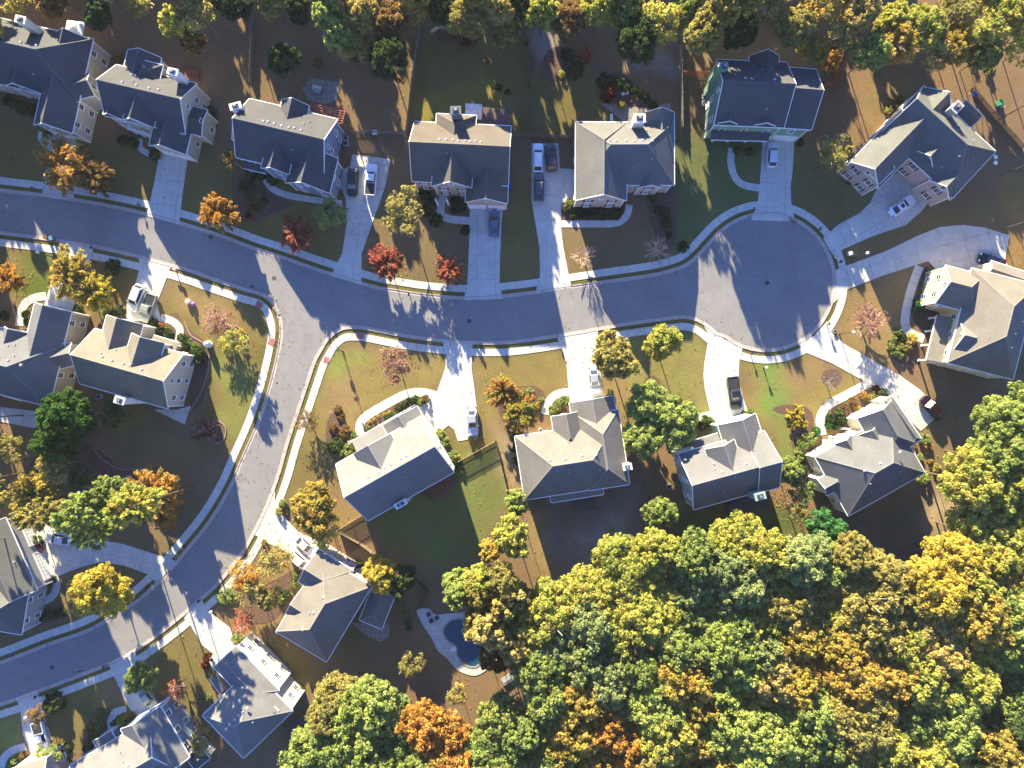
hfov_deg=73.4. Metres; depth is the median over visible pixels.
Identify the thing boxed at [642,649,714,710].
tree
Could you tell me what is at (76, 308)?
shrub
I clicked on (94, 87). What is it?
window
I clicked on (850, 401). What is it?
shrub
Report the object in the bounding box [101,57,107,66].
window
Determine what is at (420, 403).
shrub
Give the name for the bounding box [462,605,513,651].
tree
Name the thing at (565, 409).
mulch bed
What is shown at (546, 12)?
tree
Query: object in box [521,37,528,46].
shrub
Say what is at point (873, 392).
shrub
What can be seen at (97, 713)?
shrub
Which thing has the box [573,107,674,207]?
house
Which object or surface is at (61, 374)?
window
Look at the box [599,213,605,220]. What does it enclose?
shrub
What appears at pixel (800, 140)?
shrub
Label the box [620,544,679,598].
tree
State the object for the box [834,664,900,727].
tree
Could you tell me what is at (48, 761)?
house
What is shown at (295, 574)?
shrub
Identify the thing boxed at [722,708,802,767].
tree
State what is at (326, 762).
tree
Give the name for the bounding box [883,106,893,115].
shrub
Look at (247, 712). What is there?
house
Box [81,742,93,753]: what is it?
shrub
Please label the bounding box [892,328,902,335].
shrub
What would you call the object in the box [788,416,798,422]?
shrub
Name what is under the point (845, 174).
window
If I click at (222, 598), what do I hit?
shrub
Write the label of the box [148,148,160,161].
shrub
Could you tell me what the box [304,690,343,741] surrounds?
tree
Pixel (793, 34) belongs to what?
tree
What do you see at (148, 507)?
tree
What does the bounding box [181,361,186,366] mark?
window
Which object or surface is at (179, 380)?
window
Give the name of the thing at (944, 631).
tree
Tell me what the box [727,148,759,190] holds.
garden path
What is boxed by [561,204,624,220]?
mulch bed
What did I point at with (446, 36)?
play pit
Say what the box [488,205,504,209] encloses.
garage door
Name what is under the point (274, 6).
tree
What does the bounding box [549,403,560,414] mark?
shrub
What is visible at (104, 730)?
mulch bed
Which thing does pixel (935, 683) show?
tree
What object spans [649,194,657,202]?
shrub
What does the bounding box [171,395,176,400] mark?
window
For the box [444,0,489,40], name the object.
tree
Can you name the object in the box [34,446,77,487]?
tree
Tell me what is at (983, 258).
parked car
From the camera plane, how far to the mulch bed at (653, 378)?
117.97 m
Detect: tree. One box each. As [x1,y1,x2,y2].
[0,0,42,22]
[0,14,6,39]
[0,262,26,293]
[0,433,30,463]
[0,474,24,510]
[8,468,66,515]
[8,496,65,531]
[22,703,46,728]
[27,422,79,462]
[31,133,97,197]
[32,743,63,761]
[33,0,75,20]
[34,386,97,446]
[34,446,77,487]
[44,243,95,300]
[48,491,110,544]
[61,462,100,491]
[66,561,134,619]
[69,521,115,550]
[70,271,115,312]
[77,160,115,197]
[82,475,140,514]
[83,0,117,31]
[97,399,127,428]
[102,483,193,530]
[123,0,157,20]
[123,660,158,694]
[126,465,184,519]
[154,504,178,531]
[157,3,194,38]
[163,676,189,704]
[177,29,207,57]
[178,0,221,39]
[189,417,216,441]
[189,726,211,755]
[197,191,240,233]
[199,302,240,338]
[212,0,252,25]
[215,327,249,357]
[218,148,245,173]
[227,559,263,591]
[231,604,259,633]
[236,577,264,606]
[242,0,257,4]
[254,587,279,611]
[256,544,295,578]
[257,0,286,22]
[266,41,302,79]
[276,749,320,767]
[280,213,316,253]
[284,0,309,27]
[287,719,348,767]
[290,480,336,538]
[291,408,318,433]
[301,728,357,767]
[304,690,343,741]
[308,513,339,550]
[311,0,344,30]
[311,194,349,229]
[312,670,378,723]
[318,703,378,767]
[322,17,353,59]
[333,673,401,736]
[340,0,379,35]
[340,31,372,67]
[341,740,383,767]
[361,553,399,594]
[363,687,420,753]
[365,243,405,282]
[366,31,408,84]
[366,736,411,767]
[372,0,408,40]
[378,744,413,767]
[379,345,410,385]
[381,184,423,237]
[388,562,416,600]
[394,695,448,757]
[398,0,433,25]
[398,651,426,677]
[401,744,431,767]
[411,0,425,5]
[414,749,476,767]
[422,708,472,767]
[424,0,453,27]
[435,254,465,287]
[441,567,466,611]
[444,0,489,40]
[445,681,467,706]
[457,711,516,767]
[461,559,493,593]
[462,575,492,608]
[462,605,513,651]
[463,0,484,7]
[465,605,497,630]
[469,751,500,767]
[475,686,526,737]
[476,0,515,26]
[478,538,500,562]
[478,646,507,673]
[484,373,519,407]
[485,559,519,602]
[489,10,521,49]
[489,575,528,623]
[492,511,528,558]
[498,627,530,672]
[498,748,539,767]
[500,705,544,763]
[501,387,540,432]
[503,488,526,515]
[504,618,531,660]
[508,587,535,617]
[509,0,536,21]
[510,645,569,697]
[514,575,576,645]
[518,668,570,731]
[522,0,559,36]
[523,619,584,676]
[524,692,571,745]
[525,734,579,767]
[540,704,608,767]
[547,676,609,733]
[550,0,588,45]
[559,562,625,625]
[562,639,611,691]
[563,591,615,661]
[572,247,594,268]
[572,749,613,767]
[577,705,631,755]
[579,0,616,34]
[586,655,632,710]
[590,532,657,591]
[591,328,640,380]
[593,620,636,657]
[594,569,662,626]
[602,754,645,767]
[605,687,643,725]
[607,0,645,30]
[608,590,681,657]
[609,724,643,767]
[613,638,664,692]
[615,12,657,65]
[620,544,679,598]
[621,420,663,459]
[623,674,686,743]
[624,378,667,423]
[633,526,680,571]
[634,751,667,767]
[636,702,697,767]
[640,496,678,527]
[642,0,683,48]
[642,323,682,361]
[642,571,689,626]
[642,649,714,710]
[643,236,671,265]
[644,394,698,451]
[651,625,706,674]
[667,525,715,583]
[668,560,716,612]
[668,594,709,639]
[670,750,702,767]
[672,0,705,32]
[675,721,716,761]
[682,686,722,732]
[683,4,724,68]
[690,588,736,640]
[692,634,725,685]
[693,712,743,766]
[695,544,745,588]
[695,758,733,767]
[702,0,739,41]
[702,611,760,674]
[703,673,744,712]
[707,509,764,573]
[708,644,763,691]
[709,742,761,766]
[711,699,765,747]
[714,543,769,616]
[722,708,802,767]
[723,8,759,53]
[732,525,792,580]
[733,685,780,713]
[738,0,763,14]
[740,605,783,643]
[742,631,783,677]
[747,552,799,609]
[751,582,816,635]
[751,648,798,705]
[752,0,789,26]
[765,703,803,734]
[769,530,832,588]
[771,6,818,52]
[771,659,821,712]
[775,739,804,767]
[777,620,823,660]
[781,455,804,487]
[784,567,835,623]
[784,687,837,746]
[785,496,808,520]
[787,480,817,506]
[789,718,845,767]
[792,33,830,66]
[795,0,844,25]
[797,656,841,693]
[802,507,848,541]
[802,687,865,757]
[807,603,842,644]
[812,539,854,590]
[815,756,861,767]
[817,132,854,173]
[818,372,843,391]
[818,627,870,670]
[820,50,840,74]
[820,598,870,644]
[823,646,891,704]
[826,8,857,56]
[826,570,882,610]
[831,530,873,578]
[833,0,882,36]
[834,569,903,642]
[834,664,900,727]
[835,692,898,761]
[841,743,861,767]
[845,599,910,664]
[846,742,885,767]
[848,28,892,73]
[848,302,889,347]
[852,547,915,600]
[859,718,914,767]
[873,0,913,40]
[874,659,919,701]
[875,20,924,66]
[880,624,936,672]
[892,698,935,744]
[896,3,948,52]
[897,570,929,620]
[897,736,956,767]
[900,554,976,620]
[900,605,945,650]
[900,643,960,713]
[908,36,955,75]
[915,530,999,587]
[915,614,976,661]
[915,756,980,767]
[916,720,948,758]
[919,634,973,685]
[920,674,984,734]
[923,705,984,764]
[926,19,974,66]
[927,443,1008,517]
[936,0,982,32]
[936,506,1009,561]
[944,429,1022,480]
[946,588,1022,652]
[949,555,1006,605]
[950,658,1001,712]
[952,0,998,14]
[954,394,1023,446]
[959,33,1003,72]
[960,4,1012,46]
[961,692,1009,744]
[965,429,1023,473]
[965,737,988,767]
[967,534,1018,583]
[967,645,1005,677]
[969,480,1020,525]
[972,719,1023,767]
[974,571,1023,619]
[981,521,1023,587]
[984,0,1023,34]
[984,625,1023,673]
[984,678,1023,728]
[994,584,1023,659]
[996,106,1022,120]
[997,488,1023,539]
[998,706,1023,749]
[999,670,1023,693]
[1000,747,1023,767]
[1001,22,1023,67]
[1005,460,1023,502]
[1005,573,1023,593]
[1007,380,1023,419]
[1016,541,1023,577]
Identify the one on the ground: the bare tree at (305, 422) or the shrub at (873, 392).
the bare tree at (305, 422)
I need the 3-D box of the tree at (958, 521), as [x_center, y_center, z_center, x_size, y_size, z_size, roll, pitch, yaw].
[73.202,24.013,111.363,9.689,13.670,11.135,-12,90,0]
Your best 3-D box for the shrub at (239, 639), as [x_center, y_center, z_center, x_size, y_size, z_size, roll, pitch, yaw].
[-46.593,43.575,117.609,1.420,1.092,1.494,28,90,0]
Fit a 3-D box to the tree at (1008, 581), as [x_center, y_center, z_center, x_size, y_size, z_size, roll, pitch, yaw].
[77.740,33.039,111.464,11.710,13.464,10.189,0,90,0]
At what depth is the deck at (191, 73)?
117.40 m
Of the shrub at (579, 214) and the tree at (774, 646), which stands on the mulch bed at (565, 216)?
the shrub at (579, 214)
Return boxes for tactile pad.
[255,300,262,308]
[268,338,275,345]
[323,357,328,363]
[356,331,364,338]
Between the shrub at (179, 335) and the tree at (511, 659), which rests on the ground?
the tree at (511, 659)
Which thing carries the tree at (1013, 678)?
on the ground
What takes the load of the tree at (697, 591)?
on the ground
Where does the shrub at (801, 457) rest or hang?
on the mulch bed at (796, 433)
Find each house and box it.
[0,14,111,142]
[0,302,90,404]
[0,517,55,634]
[13,743,71,767]
[69,695,200,767]
[70,315,195,408]
[96,48,217,161]
[186,736,215,767]
[202,632,304,757]
[229,97,344,199]
[276,544,393,661]
[335,405,454,520]
[409,106,511,209]
[514,395,632,502]
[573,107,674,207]
[671,413,782,509]
[702,49,823,142]
[803,395,924,516]
[837,85,995,205]
[916,260,1023,379]
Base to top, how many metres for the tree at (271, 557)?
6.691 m
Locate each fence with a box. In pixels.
[248,9,253,83]
[337,530,378,556]
[351,130,405,133]
[405,23,420,133]
[414,576,428,612]
[458,440,507,490]
[511,133,527,136]
[527,134,574,137]
[679,43,683,129]
[683,70,709,75]
[822,51,843,86]
[970,85,1023,147]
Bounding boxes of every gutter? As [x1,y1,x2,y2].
[0,189,834,704]
[0,231,282,664]
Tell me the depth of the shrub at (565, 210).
117.56 m
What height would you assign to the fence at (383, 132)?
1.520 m
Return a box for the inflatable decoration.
[185,299,194,305]
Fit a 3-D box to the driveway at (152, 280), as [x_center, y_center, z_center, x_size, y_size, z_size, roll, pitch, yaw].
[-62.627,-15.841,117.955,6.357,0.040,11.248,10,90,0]
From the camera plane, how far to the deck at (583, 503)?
116.20 m
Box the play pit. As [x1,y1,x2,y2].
[437,21,459,40]
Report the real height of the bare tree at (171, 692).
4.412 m
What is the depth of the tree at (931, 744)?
105.72 m
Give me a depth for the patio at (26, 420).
117.93 m
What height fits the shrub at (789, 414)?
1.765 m
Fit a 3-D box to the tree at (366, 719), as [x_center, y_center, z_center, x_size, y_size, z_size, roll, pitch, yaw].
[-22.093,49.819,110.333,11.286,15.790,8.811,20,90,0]
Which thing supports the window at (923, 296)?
in the house at (978, 328)
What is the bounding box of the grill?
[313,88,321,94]
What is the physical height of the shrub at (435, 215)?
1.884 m
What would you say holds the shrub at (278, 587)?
on the mulch bed at (262, 616)
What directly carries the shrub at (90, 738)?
on the mulch bed at (104, 730)
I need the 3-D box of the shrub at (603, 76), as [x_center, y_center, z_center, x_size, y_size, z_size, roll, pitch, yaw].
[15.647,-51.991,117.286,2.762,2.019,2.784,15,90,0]
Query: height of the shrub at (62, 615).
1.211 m
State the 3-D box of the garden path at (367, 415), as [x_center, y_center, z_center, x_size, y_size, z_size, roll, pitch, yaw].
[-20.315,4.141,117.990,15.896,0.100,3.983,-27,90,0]
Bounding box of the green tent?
[995,99,1004,107]
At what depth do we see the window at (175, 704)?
116.42 m
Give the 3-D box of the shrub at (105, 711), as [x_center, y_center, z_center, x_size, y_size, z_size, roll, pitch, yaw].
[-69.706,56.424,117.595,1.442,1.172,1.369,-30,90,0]
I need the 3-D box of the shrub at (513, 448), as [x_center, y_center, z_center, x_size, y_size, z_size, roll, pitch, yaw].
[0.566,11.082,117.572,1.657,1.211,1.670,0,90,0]
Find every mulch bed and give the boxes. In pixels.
[0,605,68,634]
[28,442,159,525]
[84,707,111,747]
[115,711,133,725]
[164,313,208,410]
[212,421,224,441]
[226,326,246,345]
[232,169,290,222]
[239,570,296,623]
[325,412,348,460]
[364,397,429,432]
[449,196,469,216]
[498,386,545,427]
[539,46,584,82]
[549,396,569,415]
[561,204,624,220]
[598,73,648,107]
[643,376,660,390]
[646,186,676,250]
[773,405,813,471]
[822,369,841,385]
[824,388,886,426]
[890,335,925,364]
[911,265,936,334]
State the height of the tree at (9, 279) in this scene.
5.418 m
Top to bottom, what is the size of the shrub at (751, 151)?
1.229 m
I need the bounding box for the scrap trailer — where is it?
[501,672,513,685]
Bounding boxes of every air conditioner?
[96,394,102,398]
[343,136,348,141]
[343,141,348,146]
[701,100,706,106]
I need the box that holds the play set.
[431,20,456,34]
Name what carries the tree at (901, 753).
on the ground
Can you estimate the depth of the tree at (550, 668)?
104.56 m
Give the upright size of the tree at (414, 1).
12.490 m
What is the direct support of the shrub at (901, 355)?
on the mulch bed at (915, 353)
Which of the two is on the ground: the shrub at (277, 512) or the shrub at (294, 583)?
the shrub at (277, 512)
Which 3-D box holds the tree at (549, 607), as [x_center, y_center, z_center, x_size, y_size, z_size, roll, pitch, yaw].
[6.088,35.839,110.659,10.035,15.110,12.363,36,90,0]
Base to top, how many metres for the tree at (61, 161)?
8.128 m
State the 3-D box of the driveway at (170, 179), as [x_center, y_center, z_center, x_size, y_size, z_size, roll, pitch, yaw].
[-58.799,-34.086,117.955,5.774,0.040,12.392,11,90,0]
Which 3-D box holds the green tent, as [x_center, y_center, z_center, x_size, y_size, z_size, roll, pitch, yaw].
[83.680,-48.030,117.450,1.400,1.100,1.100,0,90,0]
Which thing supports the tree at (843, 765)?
on the ground
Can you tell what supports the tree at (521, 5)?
on the ground
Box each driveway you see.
[16,690,51,754]
[36,525,177,581]
[41,133,78,199]
[44,241,92,310]
[108,650,156,718]
[126,257,170,320]
[147,152,186,223]
[184,599,234,664]
[253,486,318,559]
[332,154,389,283]
[421,340,477,440]
[464,209,502,299]
[532,143,573,292]
[558,328,603,401]
[702,322,747,421]
[752,139,793,220]
[797,322,933,430]
[823,173,927,258]
[833,225,1008,302]
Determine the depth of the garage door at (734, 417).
116.43 m
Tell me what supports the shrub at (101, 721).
on the mulch bed at (104, 730)
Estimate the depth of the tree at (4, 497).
103.25 m
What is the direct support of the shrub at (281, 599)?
on the mulch bed at (262, 616)
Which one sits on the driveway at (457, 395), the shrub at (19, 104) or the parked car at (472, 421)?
the parked car at (472, 421)
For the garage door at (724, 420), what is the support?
in the house at (733, 457)
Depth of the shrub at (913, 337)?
117.24 m
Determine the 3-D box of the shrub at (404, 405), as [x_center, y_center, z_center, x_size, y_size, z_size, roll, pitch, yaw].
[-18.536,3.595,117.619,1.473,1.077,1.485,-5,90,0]
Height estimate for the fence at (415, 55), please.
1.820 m
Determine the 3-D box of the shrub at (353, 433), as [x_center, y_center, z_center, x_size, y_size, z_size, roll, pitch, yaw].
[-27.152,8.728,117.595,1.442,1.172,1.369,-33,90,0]
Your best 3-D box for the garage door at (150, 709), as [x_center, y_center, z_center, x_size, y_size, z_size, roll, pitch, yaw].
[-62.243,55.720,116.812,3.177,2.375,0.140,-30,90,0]
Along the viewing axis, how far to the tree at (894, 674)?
104.41 m
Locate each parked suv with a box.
[127,283,146,311]
[290,548,309,569]
[346,168,359,196]
[532,143,544,172]
[533,173,544,201]
[545,143,557,171]
[765,142,779,167]
[918,395,944,420]
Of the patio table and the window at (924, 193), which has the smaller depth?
the window at (924, 193)
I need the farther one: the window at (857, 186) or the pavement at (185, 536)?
the pavement at (185, 536)
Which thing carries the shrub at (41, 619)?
on the mulch bed at (47, 608)
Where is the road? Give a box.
[0,192,832,702]
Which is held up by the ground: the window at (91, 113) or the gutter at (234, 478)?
the gutter at (234, 478)
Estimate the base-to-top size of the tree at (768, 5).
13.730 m
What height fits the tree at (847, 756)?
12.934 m
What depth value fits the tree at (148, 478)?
112.42 m
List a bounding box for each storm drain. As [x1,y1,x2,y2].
[74,666,83,672]
[273,306,279,315]
[788,217,797,223]
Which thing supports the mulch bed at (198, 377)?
on the ground
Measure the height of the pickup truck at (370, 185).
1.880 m
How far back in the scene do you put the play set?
117.09 m
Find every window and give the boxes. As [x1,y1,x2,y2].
[28,596,33,603]
[34,611,41,618]
[38,591,44,598]
[58,372,64,377]
[68,372,74,378]
[69,320,75,326]
[75,121,80,129]
[79,103,84,111]
[79,322,86,327]
[85,127,91,135]
[88,110,94,117]
[91,49,97,58]
[91,82,97,91]
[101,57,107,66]
[165,708,171,716]
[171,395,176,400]
[173,702,180,708]
[174,723,181,732]
[176,378,181,383]
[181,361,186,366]
[182,715,189,723]
[184,378,189,383]
[184,739,190,748]
[194,96,199,104]
[195,140,200,148]
[209,126,214,134]
[246,644,253,651]
[253,637,260,644]
[260,657,267,664]
[274,671,280,678]
[279,664,285,671]
[287,691,293,698]
[292,683,299,690]
[421,186,430,189]
[439,187,448,190]
[640,191,650,194]
[842,171,852,179]
[850,166,860,174]
[855,183,864,191]
[863,178,873,186]
[898,167,908,175]
[908,162,918,170]
[920,293,926,299]
[921,191,931,199]
[924,277,930,283]
[930,291,936,297]
[931,186,941,194]
[934,274,941,280]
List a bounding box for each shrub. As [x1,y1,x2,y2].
[0,310,9,320]
[3,93,17,108]
[6,760,14,767]
[10,755,19,764]
[14,99,27,115]
[18,751,28,760]
[21,309,30,318]
[23,318,29,325]
[26,103,37,117]
[33,535,43,546]
[37,544,45,552]
[39,613,46,621]
[42,130,52,139]
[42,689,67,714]
[44,610,51,620]
[50,575,56,583]
[50,610,58,619]
[56,742,70,754]
[57,608,66,617]
[72,304,83,312]
[75,139,87,146]
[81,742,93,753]
[83,726,90,732]
[87,731,97,741]
[92,715,99,722]
[95,709,102,716]
[95,722,103,730]
[98,716,105,723]
[102,309,111,317]
[102,709,110,717]
[104,258,121,275]
[109,720,116,726]
[110,307,118,315]
[112,52,124,65]
[116,134,127,145]
[116,712,131,727]
[117,306,125,313]
[126,711,135,720]
[127,136,139,148]
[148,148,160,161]
[148,318,158,326]
[155,327,164,335]
[164,328,174,338]
[176,333,185,342]
[181,335,189,343]
[182,343,190,351]
[190,342,197,348]
[191,345,206,360]
[192,354,205,368]
[200,661,210,669]
[202,652,212,662]
[203,693,211,701]
[206,106,217,117]
[215,588,237,606]
[230,633,238,642]
[236,634,244,641]
[237,329,245,336]
[238,181,247,190]
[241,189,249,197]
[244,212,251,218]
[245,172,254,181]
[245,198,253,208]
[249,180,255,187]
[250,205,259,214]
[254,172,264,179]
[258,203,264,209]
[266,173,279,185]
[274,585,282,594]
[275,507,284,516]
[278,499,287,507]
[278,593,286,603]
[282,590,290,597]
[289,580,298,588]
[292,570,300,579]
[310,55,322,69]
[328,422,338,432]
[328,436,344,454]
[333,405,342,413]
[336,413,344,420]
[338,424,352,438]
[338,442,354,457]
[347,438,355,449]
[350,431,357,438]
[352,48,364,63]
[355,559,363,567]
[394,404,401,411]
[400,401,407,408]
[400,602,408,610]
[402,611,408,617]
[405,397,412,405]
[411,395,419,403]
[414,188,423,197]
[416,399,423,406]
[420,190,431,201]
[420,204,432,216]
[422,395,430,403]
[425,196,436,208]
[428,212,442,227]
[436,428,445,440]
[439,435,450,447]
[448,450,459,462]
[450,207,457,214]
[451,196,460,206]
[455,462,463,470]
[456,202,466,212]
[458,35,470,46]
[460,224,469,235]
[481,55,491,64]
[490,78,498,87]
[496,84,502,90]
[504,89,510,95]
[509,431,518,440]
[511,444,516,452]
[512,456,517,464]
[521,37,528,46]
[525,387,533,395]
[528,78,534,84]
[537,396,543,402]
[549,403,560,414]
[555,398,562,406]
[558,70,565,78]
[560,48,573,62]
[560,395,568,406]
[562,206,568,213]
[565,199,573,208]
[566,60,584,80]
[569,207,575,212]
[569,213,575,220]
[576,213,582,220]
[577,47,592,62]
[583,207,589,213]
[584,213,590,219]
[590,207,596,213]
[591,213,598,220]
[594,71,611,88]
[599,84,616,102]
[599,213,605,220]
[603,207,610,213]
[606,213,612,219]
[606,389,613,395]
[610,77,624,90]
[611,207,617,213]
[613,213,620,219]
[617,100,625,110]
[620,83,630,93]
[629,85,638,94]
[635,89,643,97]
[641,93,649,101]
[645,98,651,106]
[649,100,658,109]
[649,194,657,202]
[654,205,662,214]
[660,207,670,217]
[660,218,671,229]
[664,231,671,239]
[677,241,689,253]
[697,422,705,430]
[699,415,711,427]
[733,146,741,154]
[743,147,753,156]
[744,408,752,414]
[785,409,794,417]
[787,421,795,430]
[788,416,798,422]
[791,409,797,417]
[793,404,803,411]
[794,447,802,455]
[794,454,804,462]
[795,432,819,450]
[796,138,803,146]
[797,410,804,418]
[797,420,808,427]
[799,432,806,440]
[801,464,807,475]
[812,426,820,436]
[824,421,833,428]
[825,414,834,423]
[834,407,843,416]
[835,414,847,426]
[841,403,848,410]
[848,397,856,405]
[852,404,860,411]
[858,391,867,398]
[864,394,873,402]
[870,390,881,398]
[872,385,879,391]
[878,388,886,396]
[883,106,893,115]
[885,99,896,108]
[886,342,895,350]
[888,335,897,342]
[889,347,899,357]
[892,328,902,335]
[895,351,903,359]
[896,95,904,103]
[898,333,907,341]
[898,340,911,352]
[905,333,917,345]
[911,298,926,313]
[915,452,923,461]
[915,470,930,484]
[919,433,930,445]
[926,444,933,450]
[929,462,940,472]
[983,67,994,75]
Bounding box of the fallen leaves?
[0,0,1022,762]
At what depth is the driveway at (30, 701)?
117.94 m
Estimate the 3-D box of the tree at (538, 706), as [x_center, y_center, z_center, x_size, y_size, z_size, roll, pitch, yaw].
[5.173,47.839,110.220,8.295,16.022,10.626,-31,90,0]
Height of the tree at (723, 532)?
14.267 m
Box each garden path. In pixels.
[0,743,26,767]
[15,292,45,325]
[38,131,43,145]
[45,576,59,604]
[107,706,126,728]
[137,139,157,160]
[160,314,183,345]
[209,655,214,667]
[263,179,341,206]
[355,388,436,436]
[437,195,469,224]
[541,388,568,414]
[561,204,632,227]
[698,412,711,420]
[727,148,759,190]
[816,381,871,435]
[900,265,924,342]
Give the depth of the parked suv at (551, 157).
116.71 m
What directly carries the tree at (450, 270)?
on the ground
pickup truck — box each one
[30,720,51,750]
[138,292,157,322]
[364,164,377,195]
[726,376,742,409]
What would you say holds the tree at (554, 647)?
on the ground
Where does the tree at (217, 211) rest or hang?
on the ground
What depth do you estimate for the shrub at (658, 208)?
117.37 m
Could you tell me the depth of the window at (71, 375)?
116.60 m
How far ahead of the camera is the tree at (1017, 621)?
104.12 m
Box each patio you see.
[0,407,36,427]
[155,406,190,423]
[303,78,339,104]
[352,623,389,641]
[601,103,671,120]
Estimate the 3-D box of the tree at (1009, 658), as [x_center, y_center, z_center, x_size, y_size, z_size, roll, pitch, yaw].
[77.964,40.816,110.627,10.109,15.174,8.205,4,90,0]
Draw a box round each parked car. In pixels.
[44,532,71,545]
[137,689,159,708]
[293,533,317,557]
[466,407,478,435]
[488,209,500,236]
[588,367,600,393]
[887,195,914,217]
[977,253,1006,264]
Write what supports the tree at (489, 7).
on the ground
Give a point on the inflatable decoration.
(187, 301)
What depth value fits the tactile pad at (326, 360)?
117.92 m
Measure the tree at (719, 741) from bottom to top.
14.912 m
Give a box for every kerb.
[0,188,835,705]
[0,234,280,661]
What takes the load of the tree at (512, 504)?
on the ground
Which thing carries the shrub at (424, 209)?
on the ground
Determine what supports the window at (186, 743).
in the house at (159, 735)
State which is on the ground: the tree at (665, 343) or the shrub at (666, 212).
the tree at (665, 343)
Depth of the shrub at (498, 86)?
117.59 m
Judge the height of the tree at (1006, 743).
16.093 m
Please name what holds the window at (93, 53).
in the house at (57, 73)
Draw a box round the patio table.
[312,85,321,89]
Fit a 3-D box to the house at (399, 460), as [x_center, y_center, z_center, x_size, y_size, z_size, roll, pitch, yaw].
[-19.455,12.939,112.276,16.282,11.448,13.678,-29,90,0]
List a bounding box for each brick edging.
[92,447,161,527]
[184,321,209,409]
[211,420,226,443]
[225,325,247,347]
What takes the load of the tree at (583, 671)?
on the ground
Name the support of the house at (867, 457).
on the ground
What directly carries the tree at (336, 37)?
on the ground
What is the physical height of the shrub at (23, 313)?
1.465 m
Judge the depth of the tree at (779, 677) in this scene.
104.45 m
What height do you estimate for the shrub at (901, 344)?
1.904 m
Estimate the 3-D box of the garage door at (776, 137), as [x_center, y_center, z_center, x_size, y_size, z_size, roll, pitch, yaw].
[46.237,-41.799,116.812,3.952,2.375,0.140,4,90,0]
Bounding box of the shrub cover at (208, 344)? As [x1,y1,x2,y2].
[204,341,212,347]
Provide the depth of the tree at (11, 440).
111.84 m
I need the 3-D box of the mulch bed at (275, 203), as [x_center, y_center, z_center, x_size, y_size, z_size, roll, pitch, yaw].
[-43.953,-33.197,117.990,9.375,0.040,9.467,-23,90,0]
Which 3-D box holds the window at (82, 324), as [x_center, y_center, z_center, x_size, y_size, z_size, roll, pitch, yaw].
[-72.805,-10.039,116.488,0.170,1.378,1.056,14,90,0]
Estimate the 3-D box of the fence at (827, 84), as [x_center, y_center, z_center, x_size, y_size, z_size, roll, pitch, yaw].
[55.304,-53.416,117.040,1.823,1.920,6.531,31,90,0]
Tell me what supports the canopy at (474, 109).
on the ground
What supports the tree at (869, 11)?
on the ground
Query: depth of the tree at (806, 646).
104.87 m
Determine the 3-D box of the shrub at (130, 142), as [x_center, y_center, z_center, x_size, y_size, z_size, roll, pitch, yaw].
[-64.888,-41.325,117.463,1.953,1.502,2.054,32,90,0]
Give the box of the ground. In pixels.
[0,0,1023,767]
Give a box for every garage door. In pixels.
[22,526,38,546]
[33,551,52,580]
[49,130,72,138]
[67,134,89,142]
[134,706,154,719]
[152,697,170,708]
[159,149,180,157]
[176,154,195,161]
[425,417,439,441]
[440,443,454,467]
[469,204,486,208]
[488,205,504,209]
[711,419,729,424]
[727,414,746,419]
[770,135,797,141]
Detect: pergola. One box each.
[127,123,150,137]
[310,103,349,128]
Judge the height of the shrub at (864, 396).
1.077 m
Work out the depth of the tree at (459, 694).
113.77 m
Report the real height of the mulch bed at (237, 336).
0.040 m
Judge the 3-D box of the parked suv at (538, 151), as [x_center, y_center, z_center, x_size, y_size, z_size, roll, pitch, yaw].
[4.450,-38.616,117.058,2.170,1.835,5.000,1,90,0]
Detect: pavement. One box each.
[0,177,846,717]
[0,239,275,655]
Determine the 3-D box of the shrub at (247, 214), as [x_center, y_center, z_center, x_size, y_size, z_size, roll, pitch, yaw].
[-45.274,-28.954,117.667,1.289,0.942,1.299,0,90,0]
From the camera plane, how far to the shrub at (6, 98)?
117.02 m
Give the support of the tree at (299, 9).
on the ground
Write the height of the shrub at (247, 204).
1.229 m
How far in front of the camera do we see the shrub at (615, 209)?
117.61 m
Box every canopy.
[65,20,90,35]
[465,103,481,119]
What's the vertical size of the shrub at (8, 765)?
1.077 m
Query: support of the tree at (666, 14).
on the ground
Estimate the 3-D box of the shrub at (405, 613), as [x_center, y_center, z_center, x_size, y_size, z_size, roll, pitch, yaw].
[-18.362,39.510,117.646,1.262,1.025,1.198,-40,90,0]
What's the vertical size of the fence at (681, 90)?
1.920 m
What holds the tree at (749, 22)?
on the ground
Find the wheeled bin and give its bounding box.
[48,236,55,240]
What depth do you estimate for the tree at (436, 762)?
105.01 m
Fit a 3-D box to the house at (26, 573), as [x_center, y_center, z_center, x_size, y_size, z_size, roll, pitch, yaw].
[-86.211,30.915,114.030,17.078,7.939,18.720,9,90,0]
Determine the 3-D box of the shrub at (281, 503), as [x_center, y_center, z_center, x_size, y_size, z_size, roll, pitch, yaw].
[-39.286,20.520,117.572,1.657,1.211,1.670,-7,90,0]
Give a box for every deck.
[183,65,200,81]
[282,712,305,745]
[417,608,496,675]
[421,475,455,500]
[481,105,510,124]
[571,497,596,511]
[724,497,768,514]
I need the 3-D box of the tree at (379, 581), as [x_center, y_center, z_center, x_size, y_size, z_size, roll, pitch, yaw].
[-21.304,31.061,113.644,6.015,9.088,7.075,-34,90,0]
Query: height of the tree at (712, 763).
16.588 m
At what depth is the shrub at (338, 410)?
117.43 m
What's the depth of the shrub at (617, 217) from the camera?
117.59 m
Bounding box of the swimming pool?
[443,618,484,667]

